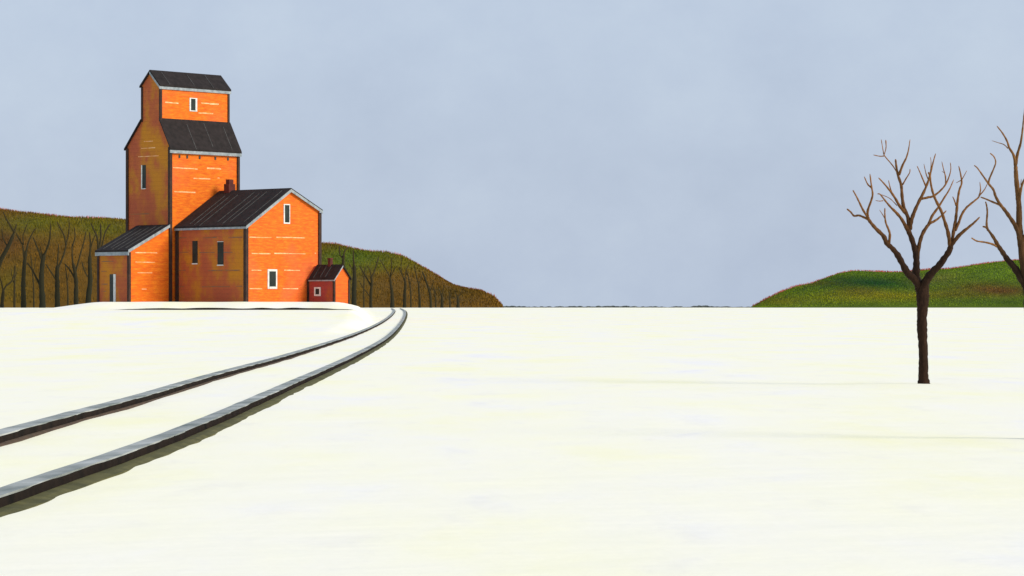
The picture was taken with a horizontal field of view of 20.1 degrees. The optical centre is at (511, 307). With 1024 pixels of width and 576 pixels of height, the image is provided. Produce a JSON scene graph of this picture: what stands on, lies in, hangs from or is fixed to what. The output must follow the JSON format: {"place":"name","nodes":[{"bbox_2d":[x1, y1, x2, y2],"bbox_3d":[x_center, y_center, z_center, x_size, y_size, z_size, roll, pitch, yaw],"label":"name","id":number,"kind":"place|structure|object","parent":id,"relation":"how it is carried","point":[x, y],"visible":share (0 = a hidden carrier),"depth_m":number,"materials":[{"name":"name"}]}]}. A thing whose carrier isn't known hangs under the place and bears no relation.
{"place":"outdoors","nodes":[
{"label":"outdoors","id":0,"kind":"place"},
{"bbox_2d":[0,211,503,307],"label":"hill","id":1,"kind":"structure","parent":0,"point":[8,303],"depth_m":639.38,"materials":[{"name":"green plant"}]},
{"bbox_2d":[0,302,1023,575],"bbox_3d":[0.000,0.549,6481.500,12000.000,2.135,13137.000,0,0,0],"label":"snow ground","id":2,"kind":"structure","parent":0,"point":[632,442],"depth_m":33.92,"materials":[{"name":"white snow"}]},
{"bbox_2d":[0,268,15,307],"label":"bare tree","id":3,"kind":"object","parent":2,"relation":"on","point":[2,298],"visible":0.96,"depth_m":579.76,"materials":[{"name":"brown plant"}]},
{"bbox_2d":[0,212,16,266],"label":"bare tree","id":4,"kind":"object","parent":2,"relation":"on","point":[6,249],"visible":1,"depth_m":585.49,"materials":[{"name":"brown plant"}]},
{"bbox_2d":[11,265,17,307],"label":"bare tree","id":5,"kind":"object","parent":2,"relation":"on","point":[14,301],"visible":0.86,"depth_m":597.29,"materials":[{"name":"brown plant"}]},
{"bbox_2d":[15,223,35,307],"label":"bare tree","id":6,"kind":"object","parent":2,"relation":"on","point":[23,290],"visible":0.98,"depth_m":576.77,"materials":[{"name":"brown plant"}]},
{"bbox_2d":[31,258,35,307],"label":"bare tree","id":7,"kind":"object","parent":2,"relation":"on","point":[33,283],"visible":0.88,"depth_m":600.19,"materials":[{"name":"brown plant"}]},
{"bbox_2d":[27,223,50,307],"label":"bare tree","id":8,"kind":"object","parent":2,"relation":"on","point":[40,282],"visible":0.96,"depth_m":573.77,"materials":[{"name":"brown plant"}]},
{"bbox_2d":[46,222,69,306],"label":"bare tree","id":9,"kind":"object","parent":2,"relation":"on","point":[57,291],"visible":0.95,"depth_m":578.24,"materials":[{"name":"brown plant"}]},
{"bbox_2d":[65,265,69,305],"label":"bare tree","id":10,"kind":"object","parent":2,"relation":"on","point":[67,286],"visible":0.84,"depth_m":600.17,"materials":[{"name":"brown plant"}]},
{"bbox_2d":[64,227,85,304],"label":"bare tree","id":11,"kind":"object","parent":2,"relation":"on","point":[74,275],"visible":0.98,"depth_m":582.75,"materials":[{"name":"brown plant"}]},
{"bbox_2d":[82,232,95,302],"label":"bare tree","id":12,"kind":"object","parent":2,"relation":"on","point":[89,289],"visible":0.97,"depth_m":575.24,"materials":[{"name":"brown plant"}]},
{"bbox_2d":[91,223,110,248],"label":"bare tree","id":13,"kind":"object","parent":2,"relation":"on","point":[99,245],"visible":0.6,"depth_m":592.17,"materials":[{"name":"brown plant"}]},
{"bbox_2d":[95,70,241,301],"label":"grain elevator","id":14,"kind":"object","parent":2,"relation":"on","point":[182,148],"visible":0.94,"depth_m":280.20,"materials":[{"name":"orange paint"}]},
{"bbox_2d":[141,165,145,188],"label":"window","id":15,"kind":"structure","parent":14,"relation":"in","point":[143,167],"depth_m":281.01,"materials":[{"name":"white glass"}]},
{"bbox_2d":[189,98,196,111],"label":"window","id":16,"kind":"structure","parent":14,"relation":"in","point":[192,101],"depth_m":282.38,"materials":[{"name":"white glass"}]},
{"bbox_2d":[0,308,395,446],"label":"rail","id":17,"kind":"object","parent":2,"relation":"on","point":[20,432],"visible":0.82,"depth_m":47.01,"materials":[{"name":"grey metal"}]},
{"bbox_2d":[0,308,407,516],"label":"rail","id":18,"kind":"object","parent":2,"relation":"on","point":[31,492],"visible":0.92,"depth_m":31.39,"materials":[{"name":"grey metal"}]},
{"bbox_2d":[120,308,350,309],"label":"siding rail","id":19,"kind":"object","parent":2,"relation":"on","point":[236,309],"visible":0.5,"depth_m":248.87,"materials":[{"name":"metal"}]},
{"bbox_2d":[174,179,322,301],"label":"warehouse","id":20,"kind":"structure","parent":2,"relation":"on","point":[232,244],"depth_m":275.87,"materials":[{"name":"orange paint"}]},
{"bbox_2d":[192,241,197,263],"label":"window","id":21,"kind":"structure","parent":20,"relation":"in","point":[194,243],"depth_m":276.86,"materials":[{"name":"black glass"}]},
{"bbox_2d":[217,241,223,265],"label":"window","id":22,"kind":"structure","parent":20,"relation":"in","point":[220,244],"depth_m":274.43,"materials":[{"name":"black glass"}]},
{"bbox_2d":[267,269,276,288],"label":"window","id":23,"kind":"structure","parent":20,"relation":"in","point":[271,273],"depth_m":274.50,"materials":[{"name":"white glass"}]},
{"bbox_2d":[283,204,289,223],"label":"window","id":24,"kind":"structure","parent":20,"relation":"in","point":[286,207],"depth_m":275.91,"materials":[{"name":"white glass"}]},
{"bbox_2d":[0,207,502,306],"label":"brush","id":25,"kind":"object","parent":2,"relation":"on","point":[494,301],"visible":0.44,"depth_m":656.32,"materials":[{"name":"plant"}]},
{"bbox_2d":[307,258,351,303],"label":"shed","id":26,"kind":"structure","parent":2,"relation":"on","point":[330,282],"depth_m":276.53,"materials":[{"name":"red paint"}]},
{"bbox_2d":[314,287,320,295],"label":"window","id":27,"kind":"structure","parent":26,"relation":"in","point":[317,290],"depth_m":276.99,"materials":[{"name":"white glass"}]},
{"bbox_2d":[339,246,348,265],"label":"bare tree","id":28,"kind":"object","parent":2,"relation":"on","point":[343,259],"visible":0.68,"depth_m":585.75,"materials":[{"name":"brown plant"}]},
{"bbox_2d":[349,250,356,305],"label":"bare tree","id":29,"kind":"object","parent":2,"relation":"on","point":[354,283],"visible":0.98,"depth_m":573.85,"materials":[{"name":"brown plant"}]},
{"bbox_2d":[362,266,365,307],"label":"bare tree","id":30,"kind":"object","parent":2,"relation":"on","point":[363,289],"visible":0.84,"depth_m":600.21,"materials":[{"name":"brown plant"}]},
{"bbox_2d":[359,257,378,307],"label":"bare tree","id":31,"kind":"object","parent":2,"relation":"on","point":[370,293],"visible":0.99,"depth_m":578.41,"materials":[{"name":"brown plant"}]},
{"bbox_2d":[380,258,396,307],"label":"bare tree","id":32,"kind":"object","parent":2,"relation":"on","point":[391,297],"visible":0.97,"depth_m":573.91,"materials":[{"name":"brown plant"}]},
{"bbox_2d":[398,259,408,307],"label":"bare tree","id":33,"kind":"object","parent":2,"relation":"on","point":[404,295],"visible":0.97,"depth_m":579.79,"materials":[{"name":"brown plant"}]},
{"bbox_2d":[406,270,412,307],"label":"bare tree","id":34,"kind":"object","parent":2,"relation":"on","point":[410,289],"visible":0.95,"depth_m":600.19,"materials":[{"name":"brown plant"}]},
{"bbox_2d":[414,265,422,307],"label":"bare tree","id":35,"kind":"object","parent":2,"relation":"on","point":[419,299],"visible":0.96,"depth_m":584.17,"materials":[{"name":"brown plant"}]},
{"bbox_2d":[422,272,433,307],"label":"bare tree","id":36,"kind":"object","parent":2,"relation":"on","point":[430,296],"visible":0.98,"depth_m":576.91,"materials":[{"name":"brown plant"}]},
{"bbox_2d":[438,287,443,307],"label":"bare tree","id":37,"kind":"object","parent":2,"relation":"on","point":[442,303],"visible":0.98,"depth_m":581.22,"materials":[{"name":"brown plant"}]},
{"bbox_2d":[455,292,459,307],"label":"bare tree","id":38,"kind":"object","parent":2,"relation":"on","point":[458,305],"visible":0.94,"depth_m":579.76,"materials":[{"name":"brown plant"}]},
{"bbox_2d":[503,305,750,307],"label":"distant woods","id":39,"kind":"object","parent":2,"relation":"on","point":[703,306],"visible":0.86,"depth_m":1280.62,"materials":[{"name":"grey plant"}]},
{"bbox_2d":[847,140,986,383],"bbox_3d":[8.365,-0.932,59.466,2.831,5.191,1.993,0,0,11],"label":"bare tree","id":40,"kind":"object","parent":2,"relation":"on","point":[921,290],"visible":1,"depth_m":59.44,"materials":[{"name":"brown plant"}]},
{"bbox_2d":[971,114,1023,304],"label":"bare tree","id":41,"kind":"object","parent":2,"relation":"on","point":[1017,271],"visible":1,"depth_m":34.70,"materials":[{"name":"brown plant"}]},
{"bbox_2d":[0,0,1023,306],"label":"sky","id":42,"kind":"structure","parent":0,"point":[528,153],"materials":[{"name":"blue"}]},
{"bbox_2d":[751,259,1023,307],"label":"hill","id":43,"kind":"structure","parent":0,"point":[984,303],"depth_m":620.53,"materials":[{"name":"green plant"}]}
]}

